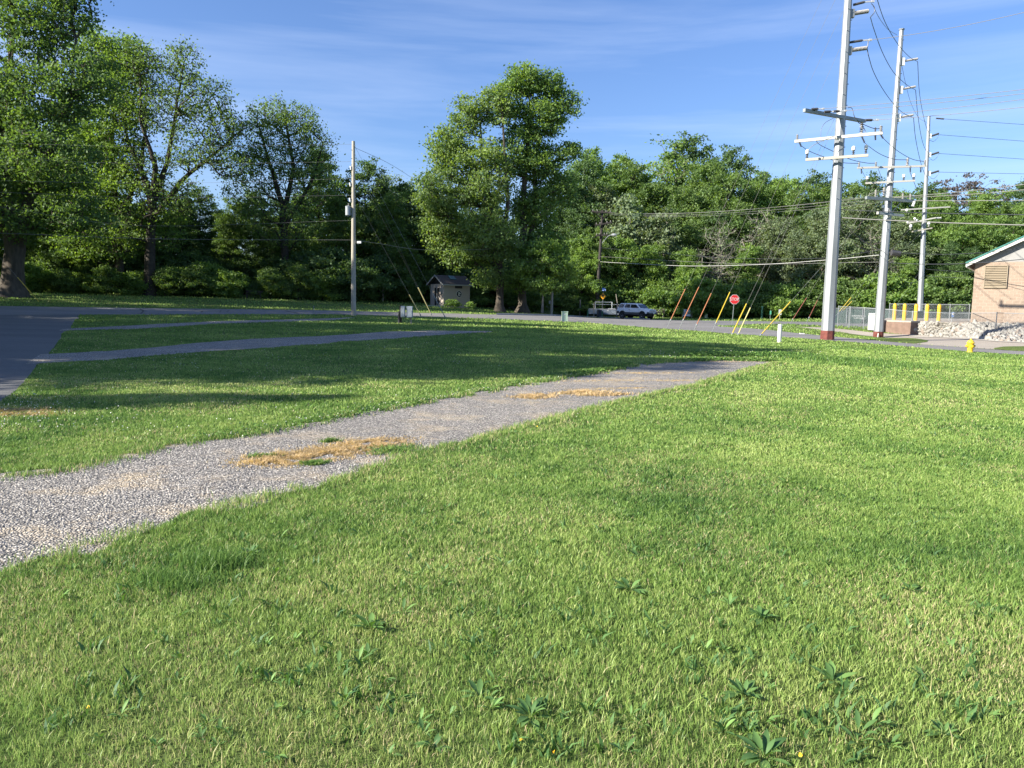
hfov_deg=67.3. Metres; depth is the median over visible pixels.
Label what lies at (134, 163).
power line
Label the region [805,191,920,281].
locust tree
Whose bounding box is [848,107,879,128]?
power line
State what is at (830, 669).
lawn weed
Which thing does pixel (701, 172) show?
woodland tree
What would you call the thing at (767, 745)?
lawn weed
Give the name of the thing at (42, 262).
shrub
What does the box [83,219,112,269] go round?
woodland tree
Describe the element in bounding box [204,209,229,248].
woodland tree
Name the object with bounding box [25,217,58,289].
woodland tree
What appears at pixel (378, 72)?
sky
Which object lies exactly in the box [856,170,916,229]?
woodland tree
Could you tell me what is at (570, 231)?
woodland tree
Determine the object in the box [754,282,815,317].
shrub
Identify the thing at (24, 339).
drive
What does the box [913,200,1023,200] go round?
power line
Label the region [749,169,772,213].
woodland tree
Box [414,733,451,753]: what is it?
lawn weed
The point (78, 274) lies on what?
shrub
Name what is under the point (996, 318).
chain link fence
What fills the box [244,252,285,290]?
shrub
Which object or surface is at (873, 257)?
bare tree
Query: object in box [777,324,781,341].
marker post
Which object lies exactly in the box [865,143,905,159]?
power line
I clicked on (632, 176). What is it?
woodland tree
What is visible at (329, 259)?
shrub
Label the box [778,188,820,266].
woodland tree
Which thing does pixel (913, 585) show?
lawn weed
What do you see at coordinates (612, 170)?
woodland tree
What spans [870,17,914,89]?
power line
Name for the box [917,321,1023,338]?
rock rubble
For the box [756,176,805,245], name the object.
woodland tree
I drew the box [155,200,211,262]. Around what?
woodland tree
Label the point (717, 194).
woodland tree
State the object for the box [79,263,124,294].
shrub
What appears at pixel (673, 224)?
woodland tree
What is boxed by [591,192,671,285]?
pale tree
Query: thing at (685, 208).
woodland tree
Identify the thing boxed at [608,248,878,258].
power line
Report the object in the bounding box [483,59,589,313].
maple tree
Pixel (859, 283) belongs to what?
shrub
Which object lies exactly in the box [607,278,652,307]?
shrub
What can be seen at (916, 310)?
bollard
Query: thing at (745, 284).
shrub
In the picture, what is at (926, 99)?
power line
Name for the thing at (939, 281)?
shrub
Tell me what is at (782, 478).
lawn weed
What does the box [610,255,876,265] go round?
power line
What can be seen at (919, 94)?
power line
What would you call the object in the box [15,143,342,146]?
power line
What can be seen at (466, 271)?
shrub
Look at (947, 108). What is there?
power line
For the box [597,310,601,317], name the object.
trash barrel
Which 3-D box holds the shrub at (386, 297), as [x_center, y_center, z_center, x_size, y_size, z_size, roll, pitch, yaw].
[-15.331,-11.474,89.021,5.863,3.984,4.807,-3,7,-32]
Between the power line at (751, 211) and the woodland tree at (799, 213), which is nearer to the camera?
the power line at (751, 211)
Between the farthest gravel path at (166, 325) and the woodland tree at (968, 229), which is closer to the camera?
the farthest gravel path at (166, 325)
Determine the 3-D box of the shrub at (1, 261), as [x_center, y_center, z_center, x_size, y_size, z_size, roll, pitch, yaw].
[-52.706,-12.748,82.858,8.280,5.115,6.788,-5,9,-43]
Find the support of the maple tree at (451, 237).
on the ground at (620, 758)
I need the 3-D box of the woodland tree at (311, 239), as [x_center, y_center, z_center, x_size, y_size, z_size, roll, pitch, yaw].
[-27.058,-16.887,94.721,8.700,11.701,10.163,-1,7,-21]
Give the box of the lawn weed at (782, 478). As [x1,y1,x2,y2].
[778,477,795,482]
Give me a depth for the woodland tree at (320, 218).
92.65 m
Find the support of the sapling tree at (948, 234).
on the ground at (620, 758)
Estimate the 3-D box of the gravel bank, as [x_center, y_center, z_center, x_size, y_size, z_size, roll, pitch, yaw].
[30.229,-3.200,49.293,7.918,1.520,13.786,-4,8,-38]
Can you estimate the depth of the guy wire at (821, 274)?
65.52 m
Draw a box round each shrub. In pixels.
[0,244,31,269]
[0,262,52,291]
[26,253,74,290]
[47,267,81,292]
[69,262,92,291]
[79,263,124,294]
[94,257,113,267]
[110,270,150,294]
[112,259,143,273]
[140,253,181,279]
[147,267,185,295]
[157,249,215,277]
[159,266,191,295]
[179,263,217,296]
[180,259,226,295]
[201,245,242,272]
[207,268,251,297]
[226,257,261,293]
[241,272,255,293]
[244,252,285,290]
[247,265,296,298]
[271,262,327,299]
[273,249,335,297]
[292,268,343,300]
[298,244,369,298]
[330,255,396,300]
[363,251,424,300]
[370,272,399,300]
[390,272,426,301]
[414,268,438,301]
[438,263,507,303]
[442,299,457,305]
[447,272,474,298]
[453,302,462,306]
[465,301,474,307]
[468,276,494,306]
[469,258,517,305]
[486,286,517,308]
[515,290,555,311]
[547,285,589,314]
[575,287,608,312]
[601,285,630,308]
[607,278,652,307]
[631,284,677,316]
[649,277,693,315]
[663,273,728,316]
[696,277,730,316]
[707,282,758,317]
[734,277,769,316]
[744,280,791,317]
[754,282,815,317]
[785,277,822,317]
[798,277,845,316]
[818,275,859,307]
[836,278,876,307]
[844,271,928,310]
[890,278,948,310]
[891,274,924,310]
[906,271,972,311]
[923,272,973,311]
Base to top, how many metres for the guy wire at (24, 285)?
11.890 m
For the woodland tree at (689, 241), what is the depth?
105.83 m
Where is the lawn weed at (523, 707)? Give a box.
[506,694,549,731]
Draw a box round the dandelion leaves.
[87,423,808,756]
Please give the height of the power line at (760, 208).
3.677 m
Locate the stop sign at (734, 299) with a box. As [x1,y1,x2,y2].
[730,295,738,323]
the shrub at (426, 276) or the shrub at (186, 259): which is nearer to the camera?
the shrub at (186, 259)
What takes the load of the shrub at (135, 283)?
on the ground at (620, 758)
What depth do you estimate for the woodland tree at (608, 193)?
106.79 m
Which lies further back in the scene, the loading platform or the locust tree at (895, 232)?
the locust tree at (895, 232)
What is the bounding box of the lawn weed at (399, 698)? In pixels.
[382,694,411,706]
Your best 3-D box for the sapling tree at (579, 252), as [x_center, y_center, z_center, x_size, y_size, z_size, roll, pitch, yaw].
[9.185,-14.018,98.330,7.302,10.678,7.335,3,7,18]
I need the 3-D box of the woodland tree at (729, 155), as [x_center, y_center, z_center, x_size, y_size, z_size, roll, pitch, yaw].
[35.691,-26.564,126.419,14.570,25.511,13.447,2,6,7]
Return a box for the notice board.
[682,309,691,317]
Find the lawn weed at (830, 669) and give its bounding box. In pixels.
[810,660,856,687]
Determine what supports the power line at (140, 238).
attached to the wooden utility pole at (349, 210)
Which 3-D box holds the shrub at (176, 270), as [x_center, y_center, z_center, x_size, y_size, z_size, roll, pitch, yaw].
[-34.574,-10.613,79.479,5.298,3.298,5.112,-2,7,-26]
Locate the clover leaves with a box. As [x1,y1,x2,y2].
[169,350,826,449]
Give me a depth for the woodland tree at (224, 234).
86.30 m
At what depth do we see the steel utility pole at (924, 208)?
86.07 m
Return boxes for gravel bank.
[918,322,970,336]
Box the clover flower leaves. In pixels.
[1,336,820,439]
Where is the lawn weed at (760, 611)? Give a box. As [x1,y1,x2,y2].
[747,605,777,624]
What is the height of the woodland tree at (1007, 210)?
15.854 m
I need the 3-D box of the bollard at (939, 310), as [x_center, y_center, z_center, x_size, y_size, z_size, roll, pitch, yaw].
[32.371,-5.417,58.295,0.254,1.270,0.260,1,6,0]
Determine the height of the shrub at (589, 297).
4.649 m
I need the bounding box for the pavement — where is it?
[803,327,1023,349]
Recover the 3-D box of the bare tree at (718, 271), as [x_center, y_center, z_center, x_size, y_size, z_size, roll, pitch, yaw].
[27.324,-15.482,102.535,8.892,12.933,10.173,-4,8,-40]
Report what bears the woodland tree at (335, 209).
on the ground at (620, 758)
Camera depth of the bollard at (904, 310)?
59.25 m
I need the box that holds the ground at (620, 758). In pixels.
[0,272,1023,767]
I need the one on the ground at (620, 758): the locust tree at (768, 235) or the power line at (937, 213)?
the locust tree at (768, 235)
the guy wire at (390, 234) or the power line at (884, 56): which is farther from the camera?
the guy wire at (390, 234)
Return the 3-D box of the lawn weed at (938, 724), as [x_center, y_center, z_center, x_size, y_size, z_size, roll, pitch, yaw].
[1.619,1.295,2.889,0.138,0.043,0.122,4,7,24]
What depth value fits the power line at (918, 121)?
63.56 m
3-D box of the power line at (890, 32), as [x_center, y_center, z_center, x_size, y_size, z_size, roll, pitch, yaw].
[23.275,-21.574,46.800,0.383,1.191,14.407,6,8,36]
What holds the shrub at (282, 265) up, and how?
on the ground at (620, 758)
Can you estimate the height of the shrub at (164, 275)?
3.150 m
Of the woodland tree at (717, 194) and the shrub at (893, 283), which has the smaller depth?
the shrub at (893, 283)
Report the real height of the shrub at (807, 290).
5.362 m
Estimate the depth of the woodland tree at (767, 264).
111.05 m
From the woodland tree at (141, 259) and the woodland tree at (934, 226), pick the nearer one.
the woodland tree at (141, 259)
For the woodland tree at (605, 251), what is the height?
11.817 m
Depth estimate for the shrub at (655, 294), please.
98.16 m
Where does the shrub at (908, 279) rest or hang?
on the ground at (620, 758)
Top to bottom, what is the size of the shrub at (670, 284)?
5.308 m
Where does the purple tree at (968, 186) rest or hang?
on the ground at (620, 758)
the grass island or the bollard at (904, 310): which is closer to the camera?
the grass island
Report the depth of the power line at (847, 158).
48.94 m
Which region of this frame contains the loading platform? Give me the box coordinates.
[884,318,970,334]
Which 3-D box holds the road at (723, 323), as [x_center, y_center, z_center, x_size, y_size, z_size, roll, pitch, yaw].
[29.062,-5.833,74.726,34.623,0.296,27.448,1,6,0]
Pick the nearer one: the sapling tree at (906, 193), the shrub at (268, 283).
the shrub at (268, 283)
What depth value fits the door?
86.42 m
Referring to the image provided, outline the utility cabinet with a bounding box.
[868,313,874,329]
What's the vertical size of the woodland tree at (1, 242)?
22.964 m
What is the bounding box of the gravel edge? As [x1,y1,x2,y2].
[908,334,1023,342]
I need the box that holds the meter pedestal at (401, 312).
[397,305,412,323]
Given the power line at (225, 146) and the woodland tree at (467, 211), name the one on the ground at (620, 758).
the woodland tree at (467, 211)
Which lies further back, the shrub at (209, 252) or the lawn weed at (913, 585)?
the shrub at (209, 252)
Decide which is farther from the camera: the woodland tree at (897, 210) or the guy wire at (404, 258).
the woodland tree at (897, 210)
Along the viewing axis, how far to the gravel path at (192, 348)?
23.34 m
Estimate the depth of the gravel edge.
47.93 m
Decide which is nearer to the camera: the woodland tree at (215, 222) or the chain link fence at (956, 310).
the chain link fence at (956, 310)
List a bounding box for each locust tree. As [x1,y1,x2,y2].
[733,216,824,285]
[772,208,876,309]
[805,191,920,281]
[841,213,944,280]
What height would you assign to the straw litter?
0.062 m
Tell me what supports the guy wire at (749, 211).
attached to the ground at (620, 758)
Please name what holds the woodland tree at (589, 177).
on the ground at (620, 758)
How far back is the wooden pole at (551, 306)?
88.39 m
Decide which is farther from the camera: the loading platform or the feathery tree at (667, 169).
the feathery tree at (667, 169)
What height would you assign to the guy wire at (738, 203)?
19.712 m
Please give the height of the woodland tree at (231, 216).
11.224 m
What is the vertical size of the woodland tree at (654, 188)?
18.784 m
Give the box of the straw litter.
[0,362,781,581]
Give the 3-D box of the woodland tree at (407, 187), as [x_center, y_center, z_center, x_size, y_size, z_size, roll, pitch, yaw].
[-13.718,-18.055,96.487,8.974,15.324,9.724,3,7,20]
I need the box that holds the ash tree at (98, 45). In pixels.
[37,23,195,292]
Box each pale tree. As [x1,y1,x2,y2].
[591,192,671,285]
[631,206,699,284]
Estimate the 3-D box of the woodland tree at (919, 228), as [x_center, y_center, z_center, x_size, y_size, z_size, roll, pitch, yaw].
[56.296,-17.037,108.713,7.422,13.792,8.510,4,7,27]
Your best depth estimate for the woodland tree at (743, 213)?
111.00 m
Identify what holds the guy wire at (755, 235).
attached to the ground at (620, 758)
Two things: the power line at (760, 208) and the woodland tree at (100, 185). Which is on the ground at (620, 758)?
the woodland tree at (100, 185)
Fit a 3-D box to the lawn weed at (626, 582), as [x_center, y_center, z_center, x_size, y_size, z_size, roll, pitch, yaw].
[0.662,1.120,4.271,0.238,0.058,0.177,3,7,21]
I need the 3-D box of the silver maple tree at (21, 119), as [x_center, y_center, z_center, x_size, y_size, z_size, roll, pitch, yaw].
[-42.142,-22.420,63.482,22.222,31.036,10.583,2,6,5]
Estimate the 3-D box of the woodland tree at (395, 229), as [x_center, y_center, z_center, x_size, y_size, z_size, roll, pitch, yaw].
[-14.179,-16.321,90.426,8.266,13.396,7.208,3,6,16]
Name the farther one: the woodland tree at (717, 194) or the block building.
the woodland tree at (717, 194)
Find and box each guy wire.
[2,260,38,301]
[355,147,445,317]
[355,155,431,314]
[355,196,420,315]
[361,177,430,311]
[667,8,817,326]
[678,3,833,329]
[694,20,838,329]
[712,49,839,331]
[731,118,834,334]
[737,130,832,334]
[760,205,876,335]
[791,180,881,321]
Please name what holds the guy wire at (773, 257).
attached to the ground at (620, 758)
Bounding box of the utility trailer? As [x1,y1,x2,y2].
[588,302,618,316]
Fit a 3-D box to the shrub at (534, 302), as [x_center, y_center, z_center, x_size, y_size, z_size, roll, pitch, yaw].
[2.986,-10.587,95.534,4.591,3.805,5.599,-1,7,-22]
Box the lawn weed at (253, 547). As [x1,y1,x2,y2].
[238,545,260,554]
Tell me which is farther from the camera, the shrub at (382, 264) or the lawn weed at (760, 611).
the shrub at (382, 264)
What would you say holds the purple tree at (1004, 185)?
on the ground at (620, 758)
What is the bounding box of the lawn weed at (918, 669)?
[910,665,940,679]
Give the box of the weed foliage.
[47,388,1019,763]
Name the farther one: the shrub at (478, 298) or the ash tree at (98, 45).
the shrub at (478, 298)
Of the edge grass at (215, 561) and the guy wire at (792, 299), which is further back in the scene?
the guy wire at (792, 299)
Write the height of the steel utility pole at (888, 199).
21.422 m
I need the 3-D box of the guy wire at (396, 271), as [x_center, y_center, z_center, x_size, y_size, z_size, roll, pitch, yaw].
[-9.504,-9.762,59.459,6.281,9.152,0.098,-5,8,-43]
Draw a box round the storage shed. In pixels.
[425,275,471,308]
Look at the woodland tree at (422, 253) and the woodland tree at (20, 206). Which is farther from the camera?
the woodland tree at (422, 253)
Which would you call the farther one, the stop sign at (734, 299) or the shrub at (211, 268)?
the shrub at (211, 268)
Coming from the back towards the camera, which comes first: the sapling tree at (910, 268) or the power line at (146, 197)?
the sapling tree at (910, 268)
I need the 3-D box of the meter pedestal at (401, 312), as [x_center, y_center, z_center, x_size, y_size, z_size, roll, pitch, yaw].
[-6.355,-4.080,45.687,0.908,1.186,0.426,1,6,0]
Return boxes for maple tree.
[0,0,132,297]
[407,81,528,311]
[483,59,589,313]
[506,237,580,312]
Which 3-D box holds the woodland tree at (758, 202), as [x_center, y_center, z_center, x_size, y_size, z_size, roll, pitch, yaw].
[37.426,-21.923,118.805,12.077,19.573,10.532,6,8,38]
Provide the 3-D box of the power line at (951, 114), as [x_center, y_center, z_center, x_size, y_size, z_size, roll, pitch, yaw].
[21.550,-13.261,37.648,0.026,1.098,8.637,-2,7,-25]
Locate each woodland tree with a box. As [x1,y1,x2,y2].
[0,138,59,259]
[0,144,33,259]
[17,183,97,275]
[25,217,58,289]
[46,127,135,255]
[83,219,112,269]
[122,202,169,270]
[134,187,210,261]
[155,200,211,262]
[175,184,233,254]
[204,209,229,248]
[205,213,248,269]
[213,198,262,292]
[235,188,276,267]
[242,215,295,273]
[257,200,320,260]
[263,144,362,255]
[304,188,370,260]
[321,156,411,259]
[356,176,417,261]
[366,188,426,300]
[373,177,444,275]
[395,185,439,272]
[406,189,449,274]
[458,202,488,266]
[466,199,516,255]
[504,207,540,306]
[529,170,597,306]
[550,207,598,299]
[554,153,625,297]
[563,145,619,233]
[575,226,619,299]
[586,185,638,281]
[603,150,635,198]
[611,155,672,240]
[627,179,674,245]
[660,130,737,204]
[663,216,683,268]
[664,185,709,258]
[667,158,739,257]
[673,220,714,277]
[685,168,763,278]
[686,206,740,284]
[704,143,770,224]
[707,198,762,281]
[739,180,786,242]
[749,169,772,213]
[752,219,783,284]
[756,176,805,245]
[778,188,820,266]
[786,243,822,285]
[798,183,854,243]
[801,168,845,218]
[818,179,872,255]
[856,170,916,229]
[868,187,921,261]
[899,215,928,277]
[903,181,966,255]
[917,199,957,265]
[925,240,973,288]
[928,192,966,244]
[931,215,991,275]
[947,246,983,301]
[958,215,1018,268]
[962,189,999,247]
[966,186,1014,248]
[985,202,1023,243]
[1008,176,1023,233]
[1009,205,1023,239]
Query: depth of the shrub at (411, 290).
89.54 m
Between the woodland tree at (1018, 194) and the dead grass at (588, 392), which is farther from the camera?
the woodland tree at (1018, 194)
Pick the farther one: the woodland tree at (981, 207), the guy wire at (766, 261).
the woodland tree at (981, 207)
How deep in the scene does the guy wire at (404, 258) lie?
62.59 m
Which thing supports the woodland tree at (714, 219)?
on the ground at (620, 758)
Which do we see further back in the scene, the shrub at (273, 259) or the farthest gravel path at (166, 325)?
the shrub at (273, 259)
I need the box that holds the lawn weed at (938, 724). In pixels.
[924,719,963,738]
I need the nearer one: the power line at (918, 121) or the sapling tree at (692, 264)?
the power line at (918, 121)
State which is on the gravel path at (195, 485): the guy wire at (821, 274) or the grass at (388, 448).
the grass at (388, 448)
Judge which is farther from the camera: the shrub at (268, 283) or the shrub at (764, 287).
the shrub at (764, 287)
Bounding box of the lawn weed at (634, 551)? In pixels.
[628,548,649,558]
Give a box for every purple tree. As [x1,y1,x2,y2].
[933,171,1012,220]
[965,184,1012,211]
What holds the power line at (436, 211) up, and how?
attached to the wooden utility pole at (349, 210)
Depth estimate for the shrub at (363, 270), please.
82.50 m
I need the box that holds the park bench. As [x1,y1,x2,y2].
[246,290,262,297]
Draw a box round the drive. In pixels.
[0,315,78,401]
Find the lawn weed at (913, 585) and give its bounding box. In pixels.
[899,581,923,594]
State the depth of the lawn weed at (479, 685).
3.13 m
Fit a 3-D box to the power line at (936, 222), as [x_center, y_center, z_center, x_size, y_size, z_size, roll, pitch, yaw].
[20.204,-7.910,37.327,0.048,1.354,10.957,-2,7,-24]
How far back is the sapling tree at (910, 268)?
96.13 m
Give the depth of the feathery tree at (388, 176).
109.79 m
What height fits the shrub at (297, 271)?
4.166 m
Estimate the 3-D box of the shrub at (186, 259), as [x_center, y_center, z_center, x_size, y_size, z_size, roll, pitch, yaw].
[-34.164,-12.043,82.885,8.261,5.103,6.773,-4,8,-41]
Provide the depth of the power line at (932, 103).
36.61 m
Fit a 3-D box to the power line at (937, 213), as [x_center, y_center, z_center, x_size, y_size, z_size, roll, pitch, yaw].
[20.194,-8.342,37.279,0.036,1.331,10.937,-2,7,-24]
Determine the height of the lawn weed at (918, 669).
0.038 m
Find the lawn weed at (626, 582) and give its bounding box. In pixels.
[613,577,651,593]
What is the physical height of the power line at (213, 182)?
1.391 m
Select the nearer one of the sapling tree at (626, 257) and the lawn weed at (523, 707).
the lawn weed at (523, 707)
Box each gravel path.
[0,360,769,570]
[26,331,491,363]
[59,317,353,330]
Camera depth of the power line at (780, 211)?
62.49 m
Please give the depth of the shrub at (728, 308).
95.77 m
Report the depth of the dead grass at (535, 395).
12.73 m
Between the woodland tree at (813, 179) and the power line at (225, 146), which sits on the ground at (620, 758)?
the woodland tree at (813, 179)
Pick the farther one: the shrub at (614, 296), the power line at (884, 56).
the shrub at (614, 296)
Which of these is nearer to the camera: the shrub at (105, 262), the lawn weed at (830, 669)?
the lawn weed at (830, 669)
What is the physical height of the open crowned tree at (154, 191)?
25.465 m
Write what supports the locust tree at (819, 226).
on the ground at (620, 758)
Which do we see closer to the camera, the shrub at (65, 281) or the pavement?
the pavement
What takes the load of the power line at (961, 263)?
attached to the steel utility pole at (888, 199)
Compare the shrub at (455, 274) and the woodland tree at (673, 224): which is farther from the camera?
the woodland tree at (673, 224)
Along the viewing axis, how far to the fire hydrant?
35.57 m
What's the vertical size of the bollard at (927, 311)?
1.270 m
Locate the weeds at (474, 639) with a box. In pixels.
[44,415,1023,767]
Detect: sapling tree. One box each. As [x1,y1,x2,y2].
[562,234,612,314]
[600,234,643,308]
[632,242,671,288]
[664,247,710,315]
[722,242,769,285]
[751,174,811,212]
[888,255,918,279]
[898,188,937,217]
[910,225,972,279]
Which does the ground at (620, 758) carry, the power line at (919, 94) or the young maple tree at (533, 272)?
the young maple tree at (533, 272)
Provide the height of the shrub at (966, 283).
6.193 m
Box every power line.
[0,178,351,182]
[3,207,350,225]
[4,192,344,197]
[7,233,220,239]
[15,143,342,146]
[20,159,351,163]
[356,167,582,224]
[356,237,595,249]
[600,256,863,263]
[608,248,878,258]
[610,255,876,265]
[621,201,858,214]
[624,198,854,213]
[624,203,871,215]
[625,196,878,213]
[816,141,874,163]
[823,89,1023,108]
[841,209,1023,214]
[841,217,1023,225]
[846,93,1023,110]
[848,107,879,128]
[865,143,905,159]
[868,54,910,116]
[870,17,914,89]
[870,99,1023,115]
[872,12,1023,39]
[877,0,917,61]
[879,107,1022,119]
[888,259,1023,264]
[889,248,1021,254]
[894,189,1023,197]
[898,184,1023,196]
[913,118,926,176]
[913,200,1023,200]
[915,90,929,154]
[917,62,929,134]
[950,172,1014,173]
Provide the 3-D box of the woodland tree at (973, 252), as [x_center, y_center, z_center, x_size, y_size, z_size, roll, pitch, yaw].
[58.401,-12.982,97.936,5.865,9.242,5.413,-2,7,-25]
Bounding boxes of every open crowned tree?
[80,34,271,295]
[215,90,345,296]
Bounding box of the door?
[435,288,438,304]
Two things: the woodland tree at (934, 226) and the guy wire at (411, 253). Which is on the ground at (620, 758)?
the woodland tree at (934, 226)
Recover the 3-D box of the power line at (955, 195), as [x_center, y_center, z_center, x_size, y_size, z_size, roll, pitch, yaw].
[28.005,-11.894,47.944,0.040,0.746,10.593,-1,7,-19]
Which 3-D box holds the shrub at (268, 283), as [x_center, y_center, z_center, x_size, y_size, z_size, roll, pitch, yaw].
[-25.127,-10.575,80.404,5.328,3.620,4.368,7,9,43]
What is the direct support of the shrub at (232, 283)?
on the ground at (620, 758)
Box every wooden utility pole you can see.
[345,141,360,315]
[591,210,616,315]
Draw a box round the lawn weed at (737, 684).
[719,678,763,699]
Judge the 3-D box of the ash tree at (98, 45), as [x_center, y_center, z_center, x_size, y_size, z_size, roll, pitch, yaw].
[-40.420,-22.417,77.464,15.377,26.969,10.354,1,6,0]
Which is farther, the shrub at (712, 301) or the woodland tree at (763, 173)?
the woodland tree at (763, 173)
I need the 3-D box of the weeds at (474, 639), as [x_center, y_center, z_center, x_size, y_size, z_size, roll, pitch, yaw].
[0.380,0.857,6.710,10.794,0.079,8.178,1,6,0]
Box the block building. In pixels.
[966,236,1023,323]
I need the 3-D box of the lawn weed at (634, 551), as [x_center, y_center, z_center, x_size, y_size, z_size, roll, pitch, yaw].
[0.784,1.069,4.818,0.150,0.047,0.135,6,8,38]
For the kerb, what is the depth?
82.86 m
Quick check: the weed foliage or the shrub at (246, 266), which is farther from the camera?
the shrub at (246, 266)
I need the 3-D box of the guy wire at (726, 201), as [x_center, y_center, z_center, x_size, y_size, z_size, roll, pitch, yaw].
[14.371,-13.704,47.389,0.100,21.369,13.138,-3,7,-31]
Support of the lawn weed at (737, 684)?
on the ground at (620, 758)
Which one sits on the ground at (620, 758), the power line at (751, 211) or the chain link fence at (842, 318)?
the chain link fence at (842, 318)
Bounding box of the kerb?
[497,313,649,319]
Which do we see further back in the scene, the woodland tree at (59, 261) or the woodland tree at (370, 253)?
the woodland tree at (370, 253)
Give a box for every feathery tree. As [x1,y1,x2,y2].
[374,171,403,201]
[642,133,699,203]
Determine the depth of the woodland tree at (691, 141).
131.03 m
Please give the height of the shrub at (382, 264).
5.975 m
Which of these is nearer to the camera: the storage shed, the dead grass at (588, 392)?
the dead grass at (588, 392)
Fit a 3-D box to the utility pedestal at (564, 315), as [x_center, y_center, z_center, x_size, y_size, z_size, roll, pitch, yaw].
[4.409,-5.660,64.340,0.533,0.821,0.469,1,6,0]
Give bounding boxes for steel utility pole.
[794,0,883,339]
[857,28,926,336]
[901,116,949,310]
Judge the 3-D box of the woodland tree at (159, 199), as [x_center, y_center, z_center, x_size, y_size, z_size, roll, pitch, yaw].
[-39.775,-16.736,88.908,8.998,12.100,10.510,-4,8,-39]
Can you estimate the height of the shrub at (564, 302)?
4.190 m
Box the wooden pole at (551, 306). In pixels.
[549,292,552,313]
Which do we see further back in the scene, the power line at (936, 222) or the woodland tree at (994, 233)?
the woodland tree at (994, 233)
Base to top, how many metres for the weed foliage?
0.111 m
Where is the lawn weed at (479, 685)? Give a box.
[461,678,493,699]
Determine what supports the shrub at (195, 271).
on the ground at (620, 758)
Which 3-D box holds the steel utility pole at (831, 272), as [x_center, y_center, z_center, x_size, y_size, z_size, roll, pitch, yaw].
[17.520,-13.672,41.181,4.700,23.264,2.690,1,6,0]
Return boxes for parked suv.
[616,303,656,319]
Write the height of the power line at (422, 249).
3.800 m
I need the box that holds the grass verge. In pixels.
[994,346,1023,350]
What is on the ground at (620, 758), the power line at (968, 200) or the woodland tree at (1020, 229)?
the woodland tree at (1020, 229)
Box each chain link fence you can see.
[837,306,850,326]
[848,306,1023,333]
[889,303,969,320]
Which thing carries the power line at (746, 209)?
attached to the wooden utility pole at (602, 212)
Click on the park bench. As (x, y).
(251, 291)
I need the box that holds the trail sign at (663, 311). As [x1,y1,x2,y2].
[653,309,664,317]
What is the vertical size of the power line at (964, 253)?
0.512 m
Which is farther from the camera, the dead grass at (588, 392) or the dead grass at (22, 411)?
the dead grass at (588, 392)
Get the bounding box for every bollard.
[892,303,896,319]
[902,304,906,319]
[914,304,917,319]
[925,304,928,320]
[936,304,940,320]
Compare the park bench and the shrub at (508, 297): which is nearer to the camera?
the park bench
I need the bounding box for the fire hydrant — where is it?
[965,338,975,352]
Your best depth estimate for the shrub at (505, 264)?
98.24 m
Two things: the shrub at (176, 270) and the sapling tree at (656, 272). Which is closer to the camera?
the shrub at (176, 270)
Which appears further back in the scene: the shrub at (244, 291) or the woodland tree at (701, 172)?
the woodland tree at (701, 172)
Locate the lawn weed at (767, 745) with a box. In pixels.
[736,728,791,767]
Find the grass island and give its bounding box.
[836,332,927,342]
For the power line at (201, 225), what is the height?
1.727 m
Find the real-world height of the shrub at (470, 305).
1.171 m
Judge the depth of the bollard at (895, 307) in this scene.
59.58 m
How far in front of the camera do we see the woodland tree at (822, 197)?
114.78 m
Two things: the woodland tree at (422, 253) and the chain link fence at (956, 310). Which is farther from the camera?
the woodland tree at (422, 253)
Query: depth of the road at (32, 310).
55.57 m
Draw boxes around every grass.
[0,353,985,596]
[0,406,90,418]
[207,434,432,469]
[245,436,423,465]
[484,361,760,389]
[501,392,563,399]
[540,389,641,396]
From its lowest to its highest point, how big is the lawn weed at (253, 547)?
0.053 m
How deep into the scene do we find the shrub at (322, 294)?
81.06 m
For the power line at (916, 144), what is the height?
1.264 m
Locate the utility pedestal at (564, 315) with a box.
[561,311,567,320]
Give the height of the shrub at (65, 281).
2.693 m
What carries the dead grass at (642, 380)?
on the ground at (620, 758)
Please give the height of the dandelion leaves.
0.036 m
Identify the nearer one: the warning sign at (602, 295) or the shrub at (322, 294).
the shrub at (322, 294)
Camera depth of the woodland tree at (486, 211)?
107.22 m
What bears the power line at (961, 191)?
attached to the steel utility pole at (888, 199)
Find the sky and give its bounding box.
[0,0,1023,257]
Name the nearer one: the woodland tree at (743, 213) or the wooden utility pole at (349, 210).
the wooden utility pole at (349, 210)
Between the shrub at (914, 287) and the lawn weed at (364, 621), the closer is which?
the lawn weed at (364, 621)
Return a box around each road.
[0,306,1023,354]
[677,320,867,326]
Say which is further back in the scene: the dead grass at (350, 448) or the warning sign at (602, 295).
the warning sign at (602, 295)
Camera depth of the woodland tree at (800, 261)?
109.41 m
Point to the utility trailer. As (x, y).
(610, 311)
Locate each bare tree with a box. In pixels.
[687,221,747,284]
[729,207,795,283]
[842,226,902,280]
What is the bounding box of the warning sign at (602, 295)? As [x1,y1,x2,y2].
[600,288,605,308]
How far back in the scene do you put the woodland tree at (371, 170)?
93.05 m
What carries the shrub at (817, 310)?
on the ground at (620, 758)
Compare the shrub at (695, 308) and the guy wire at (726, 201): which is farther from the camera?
the shrub at (695, 308)
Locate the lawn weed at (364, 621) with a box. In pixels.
[353,612,384,627]

